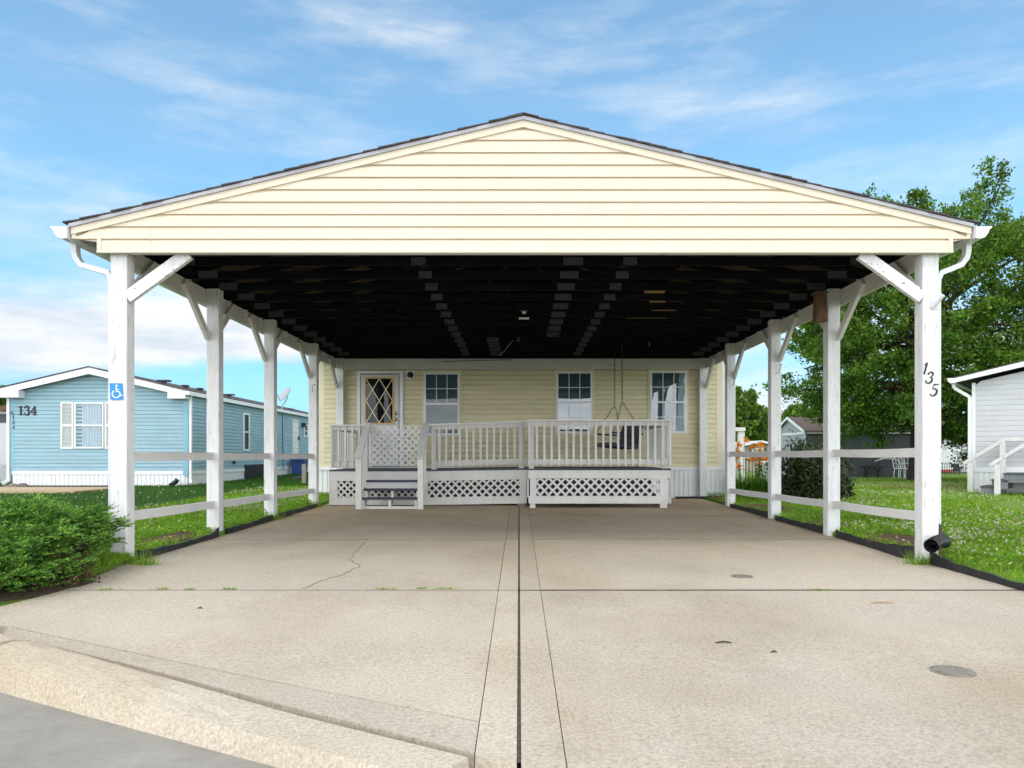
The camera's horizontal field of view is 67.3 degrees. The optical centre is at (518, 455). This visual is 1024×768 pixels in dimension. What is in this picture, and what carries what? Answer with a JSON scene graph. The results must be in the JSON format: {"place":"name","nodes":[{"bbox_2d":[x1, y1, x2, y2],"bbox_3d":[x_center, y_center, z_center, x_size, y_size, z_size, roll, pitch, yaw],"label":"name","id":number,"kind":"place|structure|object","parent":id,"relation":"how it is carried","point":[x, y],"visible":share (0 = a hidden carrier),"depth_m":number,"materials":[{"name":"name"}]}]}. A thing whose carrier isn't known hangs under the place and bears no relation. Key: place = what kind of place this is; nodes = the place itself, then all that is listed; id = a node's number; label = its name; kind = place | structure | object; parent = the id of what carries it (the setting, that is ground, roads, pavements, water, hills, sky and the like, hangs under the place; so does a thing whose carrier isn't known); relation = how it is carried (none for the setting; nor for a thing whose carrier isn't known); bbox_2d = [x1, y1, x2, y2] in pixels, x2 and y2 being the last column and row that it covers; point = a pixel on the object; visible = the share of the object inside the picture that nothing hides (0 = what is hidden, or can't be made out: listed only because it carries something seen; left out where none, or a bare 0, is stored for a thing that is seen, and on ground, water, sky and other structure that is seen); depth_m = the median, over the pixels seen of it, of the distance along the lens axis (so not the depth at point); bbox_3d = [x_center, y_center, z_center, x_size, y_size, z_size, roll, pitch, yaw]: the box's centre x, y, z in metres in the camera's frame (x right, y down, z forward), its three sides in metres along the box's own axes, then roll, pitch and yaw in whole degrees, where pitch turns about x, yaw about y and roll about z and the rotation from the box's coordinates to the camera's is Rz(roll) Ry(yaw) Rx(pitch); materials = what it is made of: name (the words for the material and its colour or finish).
{"place":"outdoors","nodes":[
{"label":"outdoors","id":0,"kind":"place"},
{"bbox_2d":[0,464,11,482],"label":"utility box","id":1,"kind":"object","parent":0,"point":[2,472],"visible":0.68,"depth_m":21.90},
{"bbox_2d":[0,487,107,492],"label":"path","id":2,"kind":"structure","parent":0,"point":[38,489],"depth_m":17.39,"materials":[{"name":"concrete"}]},
{"bbox_2d":[0,472,307,527],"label":"neighbour lawn","id":3,"kind":"structure","parent":0,"point":[136,495],"depth_m":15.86,"materials":[{"name":"green plant"}]},
{"bbox_2d":[7,483,19,486],"bbox_3d":[-12.799,0.774,19.508,0.353,0.171,0.228,0,0,0],"label":"stone","id":4,"kind":"object","parent":3,"relation":"on","point":[13,485],"visible":0.52,"depth_m":19.43,"materials":[{"name":"beige stone"}]},
{"bbox_2d":[26,485,107,486],"bbox_3d":[-11.819,0.801,19.750,2.569,0.082,0.400,0,0,0],"label":"planting bed","id":5,"kind":"object","parent":3,"relation":"on","point":[67,486],"visible":0.29,"depth_m":19.61,"materials":[{"name":"brown soil"}]},
{"bbox_2d":[19,483,28,486],"bbox_3d":[-12.637,0.763,19.606,0.271,0.156,0.220,0,0,30],"label":"stone","id":6,"kind":"object","parent":5,"relation":"on","point":[23,484],"visible":0.59,"depth_m":19.53,"materials":[{"name":"beige stone"}]},
{"bbox_2d":[168,478,178,485],"bbox_3d":[-8.833,0.681,19.700,0.269,0.225,0.120,0,0,0],"label":"drain elbow","id":7,"kind":"object","parent":3,"relation":"on","point":[175,481],"visible":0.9,"depth_m":19.65,"materials":[{"name":"black plastic"}]},
{"bbox_2d":[290,459,307,474],"bbox_3d":[-8.235,0.402,28.875,0.540,0.580,0.650,0,0,0],"label":"wheelie bin","id":8,"kind":"object","parent":3,"relation":"on","point":[296,465],"visible":0.64,"depth_m":28.60,"materials":[{"name":"blue plastic"}]},
{"bbox_2d":[0,692,520,767],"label":"road","id":9,"kind":"structure","parent":0,"point":[35,734],"depth_m":2.98,"materials":[{"name":"grey asphalt"}]},
{"bbox_2d":[0,633,30,644],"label":"kerb","id":10,"kind":"structure","parent":9,"relation":"on","point":[4,639],"depth_m":4.12,"materials":[{"name":"concrete"}]},
{"bbox_2d":[0,640,469,767],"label":"kerb","id":11,"kind":"structure","parent":9,"relation":"on","point":[78,683],"depth_m":3.12,"materials":[{"name":"concrete"}]},
{"bbox_2d":[0,498,1023,767],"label":"driveway","id":12,"kind":"structure","parent":0,"point":[666,680],"depth_m":4.43,"materials":[{"name":"concrete"}]},
{"bbox_2d":[95,587,127,590],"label":"weed tuft","id":13,"kind":"object","parent":12,"relation":"on","point":[106,589],"visible":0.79,"depth_m":5.79,"materials":[{"name":"green plant"}]},
{"bbox_2d":[124,550,168,565],"bbox_3d":[-3.435,0.915,7.008,0.481,0.156,0.312,0,0,0],"label":"weed tuft","id":14,"kind":"object","parent":12,"relation":"on","point":[142,561],"visible":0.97,"depth_m":7.02,"materials":[{"name":"green plant"}]},
{"bbox_2d":[137,527,218,559],"bbox_3d":[-3.594,0.936,8.228,0.022,0.167,1.937,0,0,0],"label":"lawn edging","id":15,"kind":"object","parent":12,"relation":"on","point":[169,548],"visible":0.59,"depth_m":8.03,"materials":[{"name":"black plastic"}]},
{"bbox_2d":[226,515,272,533],"bbox_3d":[-3.595,0.924,10.334,0.023,0.135,1.788,0,0,0],"label":"lawn edging","id":16,"kind":"object","parent":12,"relation":"on","point":[265,519],"visible":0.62,"depth_m":10.24,"materials":[{"name":"black plastic"}]},
{"bbox_2d":[259,511,293,519],"bbox_3d":[-3.574,0.859,11.289,0.545,0.156,0.330,0,0,0],"label":"weed tuft","id":17,"kind":"object","parent":12,"relation":"on","point":[275,518],"visible":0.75,"depth_m":11.28,"materials":[{"name":"green plant"}]},
{"bbox_2d":[279,504,315,517],"bbox_3d":[-3.595,0.905,12.585,0.024,0.120,2.110,0,0,0],"label":"lawn edging","id":18,"kind":"object","parent":12,"relation":"on","point":[291,512],"visible":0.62,"depth_m":12.41,"materials":[{"name":"black plastic"}]},
{"bbox_2d":[306,500,325,506],"bbox_3d":[-3.618,0.829,13.693,0.398,0.155,0.345,0,0,-33],"label":"weed tuft","id":19,"kind":"object","parent":12,"relation":"on","point":[317,504],"visible":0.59,"depth_m":13.70,"materials":[{"name":"green plant"}]},
{"bbox_2d":[302,560,359,588],"bbox_3d":[-1.527,0.997,6.576,0.206,0.021,1.485,0,0,1],"label":"driveway crack","id":20,"kind":"object","parent":12,"relation":"on","point":[336,576],"visible":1,"depth_m":6.38,"materials":[{"name":"grey concrete"}]},
{"bbox_2d":[329,419,670,508],"bbox_3d":[-0.397,0.142,14.550,6.127,1.561,2.879,0,0,0],"label":"porch","id":21,"kind":"object","parent":12,"relation":"on","point":[361,485],"visible":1,"depth_m":13.98,"materials":[{"name":"white paint"}]},
{"bbox_2d":[50,112,991,563],"bbox_3d":[0.020,-1.034,11.605,8.524,4.153,9.303,0,0,0],"label":"carport","id":22,"kind":"object","parent":12,"relation":"on","point":[458,248],"visible":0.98,"depth_m":7.15,"materials":[{"name":"white paint"}]},
{"bbox_2d":[109,383,123,399],"bbox_3d":[-3.708,-0.594,7.088,0.126,0.152,0.006,0,0,-3],"label":"access sign","id":23,"kind":"object","parent":22,"relation":"attached to","point":[116,391],"visible":1,"depth_m":7.09,"materials":[{"name":"blue metal"}]},
{"bbox_2d":[442,359,510,361],"bbox_3d":[-0.865,-1.953,15.790,1.412,0.059,0.031,0,0,0],"label":"hook rod","id":24,"kind":"object","parent":22,"relation":"attached to","point":[473,360],"visible":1,"depth_m":15.80,"materials":[{"name":"black metal"}]},
{"bbox_2d":[519,310,528,318],"bbox_3d":[0.073,-2.055,11.197,0.150,0.115,0.106,0,0,0],"label":"ceiling lamp","id":25,"kind":"object","parent":22,"relation":"attached to","point":[524,312],"visible":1,"depth_m":11.15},
{"bbox_2d":[597,346,642,449],"bbox_3d":[1.896,-1.097,14.632,0.625,1.938,1.131,0,0,-12],"label":"porch swing","id":26,"kind":"object","parent":22,"relation":"hanging from","point":[629,438],"visible":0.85,"depth_m":14.47,"materials":[{"name":"black metal"}]},
{"bbox_2d":[626,318,665,318],"bbox_3d":[1.960,-2.111,11.910,0.670,0.012,0.450,0,0,0],"label":"plywood scrap","id":27,"kind":"object","parent":22,"relation":"on","point":[645,318],"depth_m":11.78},
{"bbox_2d":[643,291,664,293],"bbox_3d":[1.746,-2.111,9.937,0.260,0.012,0.516,0,0,3],"label":"plywood scrap","id":28,"kind":"object","parent":22,"relation":"on","point":[654,292],"visible":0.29,"depth_m":9.91,"materials":[{"name":"brown wood"}]},
{"bbox_2d":[649,301,665,302],"bbox_3d":[1.892,-2.111,10.518,0.215,0.012,0.610,0,0,12],"label":"plywood scrap","id":29,"kind":"object","parent":22,"relation":"on","point":[657,301],"visible":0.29,"depth_m":10.53,"materials":[{"name":"wood"}]},
{"bbox_2d":[811,286,827,322],"bbox_3d":[3.580,-1.810,9.160,0.145,0.436,0.160,0,0,0],"label":"hanging box","id":30,"kind":"object","parent":22,"relation":"hanging from","point":[820,314],"visible":1,"depth_m":9.10,"materials":[{"name":"brown wood"}]},
{"bbox_2d":[923,362,938,395],"bbox_3d":[3.801,-0.706,7.094,0.145,0.314,0.008,0,0,0],"label":"house number","id":31,"kind":"object","parent":22,"relation":"attached to","point":[926,364],"visible":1,"depth_m":7.09,"materials":[{"name":"black paint"}]},
{"bbox_2d":[923,524,951,552],"bbox_3d":[3.803,0.742,6.979,0.178,0.223,0.558,0,0,35],"label":"drain pipe","id":32,"kind":"object","parent":22,"relation":"attached to","point":[932,544],"visible":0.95,"depth_m":6.86,"materials":[{"name":"black plastic"}]},
{"bbox_2d":[930,294,944,309],"bbox_3d":[3.844,-1.415,7.055,0.065,0.130,0.130,0,0,-32],"label":"flag bracket","id":33,"kind":"object","parent":22,"relation":"attached to","point":[935,301],"visible":1,"depth_m":7.06,"materials":[{"name":"white metal"}]},
{"bbox_2d":[477,503,564,753],"bbox_3d":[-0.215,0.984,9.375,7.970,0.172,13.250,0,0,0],"label":"driveway joint","id":34,"kind":"object","parent":12,"relation":"on","point":[520,653],"depth_m":3.91,"materials":[{"name":"grey concrete"}]},
{"bbox_2d":[517,592,520,762],"bbox_3d":[0.000,1.036,4.205,0.022,0.040,3.110,0,0,0],"label":"joint seal","id":35,"kind":"object","parent":34,"relation":"on","point":[519,708],"visible":1,"depth_m":3.39,"materials":[{"name":"black rubber"}]},
{"bbox_2d":[518,514,519,589],"bbox_3d":[0.000,0.962,9.865,0.022,0.105,8.070,0,0,0],"label":"joint seal","id":36,"kind":"object","parent":34,"relation":"in","point":[519,552],"visible":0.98,"depth_m":7.88,"materials":[{"name":"black rubber"}]},
{"bbox_2d":[520,590,1021,590],"bbox_3d":[1.890,1.008,5.778,3.760,0.001,0.037,0,0,0],"label":"joint seal","id":37,"kind":"object","parent":34,"relation":"on","point":[770,590],"visible":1,"depth_m":5.77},
{"bbox_2d":[731,574,752,577],"bbox_3d":[1.853,0.998,6.393,0.180,0.010,0.180,0,0,0],"label":"cleanout cap","id":38,"kind":"object","parent":12,"relation":"on","point":[741,576],"visible":1,"depth_m":6.37,"materials":[{"name":"grey metal"}]},
{"bbox_2d":[730,504,767,517],"bbox_3d":[3.766,0.901,12.581,0.054,0.127,2.101,0,0,0],"label":"lawn edging","id":39,"kind":"object","parent":12,"relation":"on","point":[756,511],"visible":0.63,"depth_m":12.48,"materials":[{"name":"black plastic"}]},
{"bbox_2d":[775,515,822,533],"bbox_3d":[3.756,0.927,10.332,0.032,0.130,1.783,0,0,0],"label":"lawn edging","id":40,"kind":"object","parent":12,"relation":"on","point":[815,527],"visible":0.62,"depth_m":10.21,"materials":[{"name":"black plastic"}]},
{"bbox_2d":[835,530,914,560],"bbox_3d":[3.729,0.937,8.198,0.060,0.166,1.877,0,0,1],"label":"lawn edging","id":41,"kind":"object","parent":12,"relation":"on","point":[896,550],"visible":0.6,"depth_m":7.88,"materials":[{"name":"black plastic"}]},
{"bbox_2d":[898,549,932,564],"bbox_3d":[3.657,0.915,7.065,0.390,0.155,0.340,0,0,17],"label":"weed tuft","id":42,"kind":"object","parent":12,"relation":"on","point":[920,562],"visible":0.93,"depth_m":7.04,"materials":[{"name":"green plant"}]},
{"bbox_2d":[929,665,976,677],"bbox_3d":[2.084,1.033,3.700,0.200,0.010,0.200,0,0,0],"label":"cleanout cap","id":43,"kind":"object","parent":12,"relation":"on","point":[953,671],"visible":1,"depth_m":3.68,"materials":[{"name":"grey metal"}]},
{"bbox_2d":[930,553,1023,590],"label":"lawn edging","id":44,"kind":"object","parent":12,"relation":"on","point":[938,561],"visible":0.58,"depth_m":6.41,"materials":[{"name":"black plastic"}]},
{"bbox_2d":[0,471,1023,605],"bbox_3d":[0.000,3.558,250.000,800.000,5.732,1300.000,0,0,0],"label":"ground","id":45,"kind":"structure","parent":0,"point":[1019,505],"depth_m":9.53,"materials":[{"name":"green plant"}]},
{"bbox_2d":[0,385,5,405],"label":"leafy tree","id":46,"kind":"object","parent":45,"relation":"on","point":[2,401],"visible":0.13,"depth_m":39.46,"materials":[{"name":"green plant"}]},
{"bbox_2d":[0,406,12,477],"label":"neighbour home","id":47,"kind":"object","parent":45,"relation":"on","point":[2,434],"depth_m":25.00,"materials":[{"name":"grey"}]},
{"bbox_2d":[0,580,94,601],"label":"soil bed","id":48,"kind":"object","parent":45,"relation":"on","point":[6,595],"visible":0.04,"depth_m":5.64,"materials":[{"name":"brown soil"}]},
{"bbox_2d":[0,492,134,597],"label":"juniper bush","id":49,"kind":"object","parent":48,"relation":"on","point":[44,547],"visible":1,"depth_m":5.89,"materials":[{"name":"green plant"}]},
{"bbox_2d":[0,366,307,485],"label":"mobile home","id":50,"kind":"object","parent":45,"relation":"on","point":[60,437],"visible":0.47,"depth_m":19.98,"materials":[{"name":"blue"}]},
{"bbox_2d":[19,406,36,415],"bbox_3d":[-12.751,-1.178,19.975,0.467,0.265,0.022,0,0,0],"label":"house number","id":51,"kind":"object","parent":50,"relation":"attached to","point":[28,407],"visible":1,"depth_m":19.97,"materials":[{"name":"black paint"}]},
{"bbox_2d":[74,402,103,447],"bbox_3d":[-11.150,-0.793,19.975,0.754,1.196,0.070,0,0,0],"label":"window","id":52,"kind":"structure","parent":50,"relation":"in","point":[98,407],"depth_m":19.97,"materials":[{"name":"white plastic"}]},
{"bbox_2d":[243,413,249,450],"bbox_3d":[-8.591,-0.756,24.244,0.050,1.197,0.532,0,0,0],"label":"window","id":53,"kind":"structure","parent":50,"relation":"in","point":[246,416],"depth_m":24.26,"materials":[{"name":"white plastic"}]},
{"bbox_2d":[277,387,290,469],"bbox_3d":[-8.405,-0.990,27.639,0.538,2.964,0.741,0,0,0],"label":"satellite dish","id":54,"kind":"object","parent":50,"relation":"attached to","point":[284,393],"visible":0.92,"depth_m":27.61,"materials":[{"name":"grey paint"}]},
{"bbox_2d":[292,419,299,453],"bbox_3d":[-8.566,-0.688,29.550,0.100,1.460,0.800,0,0,0],"label":"door","id":55,"kind":"structure","parent":50,"relation":"in","point":[295,422],"depth_m":29.50,"materials":[{"name":"white paint"}]},
{"bbox_2d":[304,425,307,436],"bbox_3d":[-8.591,-1.018,31.020,0.050,0.504,0.508,0,0,0],"label":"window","id":56,"kind":"structure","parent":50,"relation":"in","point":[305,428],"depth_m":31.02,"materials":[{"name":"white plastic"}]},
{"bbox_2d":[136,530,197,543],"bbox_3d":[-3.893,0.911,8.609,0.501,0.032,1.675,0,0,0],"label":"mulch bed","id":57,"kind":"object","parent":45,"relation":"on","point":[180,534],"visible":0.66,"depth_m":8.61,"materials":[{"name":"brown soil"}]},
{"bbox_2d":[302,464,306,483],"bbox_3d":[-5.861,0.569,21.005,0.110,0.700,0.110,0,0,0],"label":"wooden post","id":58,"kind":"object","parent":45,"relation":"on","point":[304,473],"visible":0.65,"depth_m":20.95,"materials":[{"name":"grey wood"}]},
{"bbox_2d":[319,361,724,497],"bbox_3d":[0.031,-0.963,21.064,8.906,3.790,10.293,0,0,0],"label":"mobile home","id":59,"kind":"object","parent":45,"relation":"on","point":[397,397],"visible":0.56,"depth_m":16.03,"materials":[{"name":"yellow"}]},
{"bbox_2d":[360,373,399,465],"bbox_3d":[-2.894,-0.749,16.000,0.821,1.933,0.120,0,0,0],"label":"door","id":60,"kind":"structure","parent":59,"relation":"in","point":[379,392],"depth_m":16.00,"materials":[{"name":"white metal"}]},
{"bbox_2d":[422,370,461,436],"bbox_3d":[-1.606,-1.085,16.025,0.820,1.393,0.070,0,0,0],"label":"window","id":61,"kind":"structure","parent":59,"relation":"in","point":[441,389],"depth_m":16.02,"materials":[{"name":"white plastic"}]},
{"bbox_2d":[554,369,593,434],"bbox_3d":[1.152,-1.116,16.025,0.830,1.372,0.070,0,0,0],"label":"window","id":62,"kind":"structure","parent":59,"relation":"in","point":[573,388],"depth_m":16.01,"materials":[{"name":"white plastic"}]},
{"bbox_2d":[648,369,688,434],"bbox_3d":[3.108,-1.121,16.025,0.841,1.383,0.070,0,0,0],"label":"window","id":63,"kind":"structure","parent":59,"relation":"in","point":[668,389],"depth_m":16.02,"materials":[{"name":"white plastic"}]},
{"bbox_2d":[32,477,1023,563],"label":"clover blossoms","id":64,"kind":"object","parent":45,"relation":"on","point":[957,529],"visible":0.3,"depth_m":11.82,"materials":[{"name":"white plant"}]},
{"bbox_2d":[85,491,1023,578],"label":"clover leaves","id":65,"kind":"object","parent":45,"relation":"on","point":[1005,560],"visible":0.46,"depth_m":9.98,"materials":[{"name":"green plant"}]},
{"bbox_2d":[675,496,706,498],"bbox_3d":[4.053,0.826,15.698,1.710,0.093,0.091,0,0,5],"label":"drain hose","id":66,"kind":"object","parent":45,"relation":"on","point":[684,497],"visible":0.41,"depth_m":15.73,"materials":[{"name":"black plastic"}]},
{"bbox_2d":[707,496,739,499],"bbox_3d":[4.084,0.823,15.292,0.660,0.026,1.070,0,0,0],"label":"mulch bed","id":67,"kind":"object","parent":45,"relation":"on","point":[714,497],"visible":0.44,"depth_m":15.39,"materials":[{"name":"brown soil"}]},
{"bbox_2d":[735,427,745,481],"bbox_3d":[6.659,0.019,24.720,0.780,1.815,1.560,0,0,0],"label":"white arbour","id":68,"kind":"object","parent":45,"relation":"on","point":[740,431],"visible":0.27,"depth_m":24.00,"materials":[{"name":"paint"}]},
{"bbox_2d":[735,437,761,496],"bbox_3d":[4.543,0.225,15.559,1.395,1.235,1.166,0,0,0],"label":"daylily","id":69,"kind":"object","parent":45,"relation":"on","point":[740,485],"visible":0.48,"depth_m":15.47,"materials":[{"name":"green plant"}]},
{"bbox_2d":[735,383,767,441],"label":"leafy tree","id":70,"kind":"object","parent":45,"relation":"on","point":[755,424],"visible":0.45,"depth_m":60.08,"materials":[{"name":"green plant"}]},
{"bbox_2d":[735,440,767,470],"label":"tan house","id":71,"kind":"structure","parent":45,"relation":"on","point":[747,449],"depth_m":50.00,"materials":[{"name":"white plastic"}]},
{"bbox_2d":[751,448,763,451],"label":"window","id":72,"kind":"structure","parent":71,"relation":"in","point":[756,449],"depth_m":49.94,"materials":[{"name":"white plastic"}]},
{"bbox_2d":[735,441,767,492],"bbox_3d":[4.745,0.273,15.315,1.258,1.145,1.182,0,0,15],"label":"daylily","id":73,"kind":"object","parent":45,"relation":"on","point":[757,486],"visible":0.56,"depth_m":15.25,"materials":[{"name":"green plant"}]},
{"bbox_2d":[745,458,767,479],"bbox_3d":[8.178,0.538,26.001,1.280,0.908,0.026,0,0,0],"label":"iron fence","id":74,"kind":"object","parent":45,"relation":"on","point":[752,466],"visible":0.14,"depth_m":25.99,"materials":[{"name":"metal"}]},
{"bbox_2d":[747,457,767,492],"bbox_3d":[5.096,0.386,15.489,1.316,0.913,1.191,0,0,0],"label":"daylily","id":75,"kind":"object","parent":45,"relation":"on","point":[761,463],"visible":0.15,"depth_m":15.41,"materials":[{"name":"green plant"}]},
{"bbox_2d":[760,461,767,480],"bbox_3d":[5.920,0.531,18.575,0.156,0.822,0.170,0,0,0],"label":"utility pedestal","id":76,"kind":"object","parent":45,"relation":"on","point":[764,470],"visible":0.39,"depth_m":18.50,"materials":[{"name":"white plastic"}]},
{"bbox_2d":[738,502,791,513],"bbox_3d":[4.183,0.857,12.844,0.764,0.039,2.389,0,0,0],"label":"mulch bed","id":77,"kind":"object","parent":45,"relation":"on","point":[761,505],"visible":0.48,"depth_m":13.00,"materials":[{"name":"brown soil"}]},
{"bbox_2d":[781,409,801,421],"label":"leafy tree","id":78,"kind":"object","parent":45,"relation":"on","point":[786,414],"visible":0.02,"depth_m":91.82,"materials":[{"name":"green plant"}]},
{"bbox_2d":[781,401,808,420],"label":"leafy tree","id":79,"kind":"object","parent":45,"relation":"on","point":[791,408],"visible":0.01,"depth_m":98.80,"materials":[{"name":"green plant"}]},
{"bbox_2d":[745,428,856,499],"bbox_3d":[5.387,0.186,14.485,1.801,1.427,1.638,0,0,-33],"label":"shrub","id":80,"kind":"object","parent":45,"relation":"on","point":[803,477],"visible":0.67,"depth_m":14.26,"materials":[{"name":"green plant"}]},
{"bbox_2d":[803,521,856,528],"bbox_3d":[4.085,0.891,10.073,0.611,0.026,1.070,0,0,0],"label":"mulch bed","id":81,"kind":"object","parent":45,"relation":"on","point":[818,522],"visible":0.22,"depth_m":10.14,"materials":[{"name":"brown soil"}]},
{"bbox_2d":[781,417,910,477],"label":"long shed","id":82,"kind":"structure","parent":45,"relation":"on","point":[800,427],"depth_m":35.00,"materials":[{"name":"grey plastic"}]},
{"bbox_2d":[859,466,884,477],"bbox_3d":[15.597,0.744,34.000,0.840,0.560,0.600,0,0,0],"label":"patio table","id":83,"kind":"object","parent":45,"relation":"on","point":[875,467],"visible":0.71,"depth_m":34.00,"materials":[{"name":"black paint"}]},
{"bbox_2d":[879,461,886,476],"bbox_3d":[16.275,0.608,34.400,0.140,0.786,0.624,0,0,0],"label":"folded chair","id":84,"kind":"object","parent":45,"relation":"on","point":[883,469],"visible":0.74,"depth_m":34.38,"materials":[{"name":"black plastic"}]},
{"bbox_2d":[882,461,889,477],"bbox_3d":[16.419,0.608,34.400,0.140,0.786,0.624,0,0,0],"label":"folded chair","id":85,"kind":"object","parent":45,"relation":"on","point":[886,469],"visible":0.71,"depth_m":34.38,"materials":[{"name":"black plastic"}]},
{"bbox_2d":[885,461,892,476],"bbox_3d":[16.564,0.608,34.400,0.140,0.786,0.624,0,0,0],"label":"folded chair","id":86,"kind":"object","parent":45,"relation":"on","point":[889,468],"visible":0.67,"depth_m":34.40,"materials":[{"name":"black plastic"}]},
{"bbox_2d":[888,461,896,477],"bbox_3d":[16.709,0.608,34.400,0.140,0.786,0.624,0,0,0],"label":"folded chair","id":87,"kind":"object","parent":45,"relation":"on","point":[891,466],"visible":0.67,"depth_m":34.42,"materials":[{"name":"black plastic"}]},
{"bbox_2d":[762,155,1023,480],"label":"maple tree","id":88,"kind":"object","parent":45,"relation":"on","point":[863,359],"visible":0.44,"depth_m":26.43,"materials":[{"name":"green plant"}]},
{"bbox_2d":[891,461,899,476],"bbox_3d":[16.854,0.608,34.400,0.140,0.786,0.624,0,0,0],"label":"folded chair","id":89,"kind":"object","parent":45,"relation":"on","point":[896,470],"visible":0.59,"depth_m":34.38,"materials":[{"name":"black plastic"}]},
{"bbox_2d":[892,458,904,478],"bbox_3d":[16.503,0.485,33.252,0.568,1.019,0.572,0,0,0],"label":"metal chair","id":90,"kind":"object","parent":45,"relation":"on","point":[898,468],"visible":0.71,"depth_m":33.41,"materials":[{"name":"white metal"}]},
{"bbox_2d":[898,457,908,477],"bbox_3d":[16.783,0.485,33.252,0.568,1.019,0.572,0,0,0],"label":"metal chair","id":91,"kind":"object","parent":45,"relation":"on","point":[902,466],"visible":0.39,"depth_m":33.41,"materials":[{"name":"white metal"}]},
{"bbox_2d":[865,533,967,554],"bbox_3d":[4.156,0.916,8.168,0.739,0.034,1.815,0,0,0],"label":"mulch bed","id":92,"kind":"object","parent":45,"relation":"on","point":[910,538],"visible":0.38,"depth_m":8.42,"materials":[{"name":"brown soil"}]},
{"bbox_2d":[876,485,964,486],"bbox_3d":[11.239,0.854,21.560,2.445,0.080,0.120,0,0,0],"label":"timber edge","id":93,"kind":"object","parent":45,"relation":"on","point":[914,485],"visible":0.36,"depth_m":21.50,"materials":[{"name":"brown wood"}]},
{"bbox_2d":[941,467,952,471],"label":"red cooler","id":94,"kind":"object","parent":45,"relation":"on","point":[945,469],"visible":0.57,"depth_m":41.50,"materials":[{"name":"plastic"}]},
{"bbox_2d":[941,462,966,474],"bbox_3d":[22.556,0.675,40.001,2.310,0.674,0.031,0,0,0],"label":"iron fence","id":95,"kind":"object","parent":45,"relation":"on","point":[956,472],"visible":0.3,"depth_m":39.99,"materials":[{"name":"black metal"}]},
{"bbox_2d":[947,360,1023,495],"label":"mobile home","id":96,"kind":"object","parent":45,"relation":"on","point":[994,461],"visible":0.88,"depth_m":17.27,"materials":[{"name":"grey plastic"}]},
{"bbox_2d":[0,0,1023,415],"label":"sky","id":97,"kind":"structure","parent":0,"point":[106,105],"materials":[{"name":"blue"}]},
{"bbox_2d":[941,407,967,471],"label":"white house","id":98,"kind":"structure","parent":0,"point":[945,460],"depth_m":45.98,"materials":[{"name":"grey"}]},
{"bbox_2d":[952,464,959,473],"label":"grill cart","id":99,"kind":"object","parent":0,"point":[954,469],"visible":0.62,"depth_m":41.55,"materials":[{"name":"black paint"}]}
]}

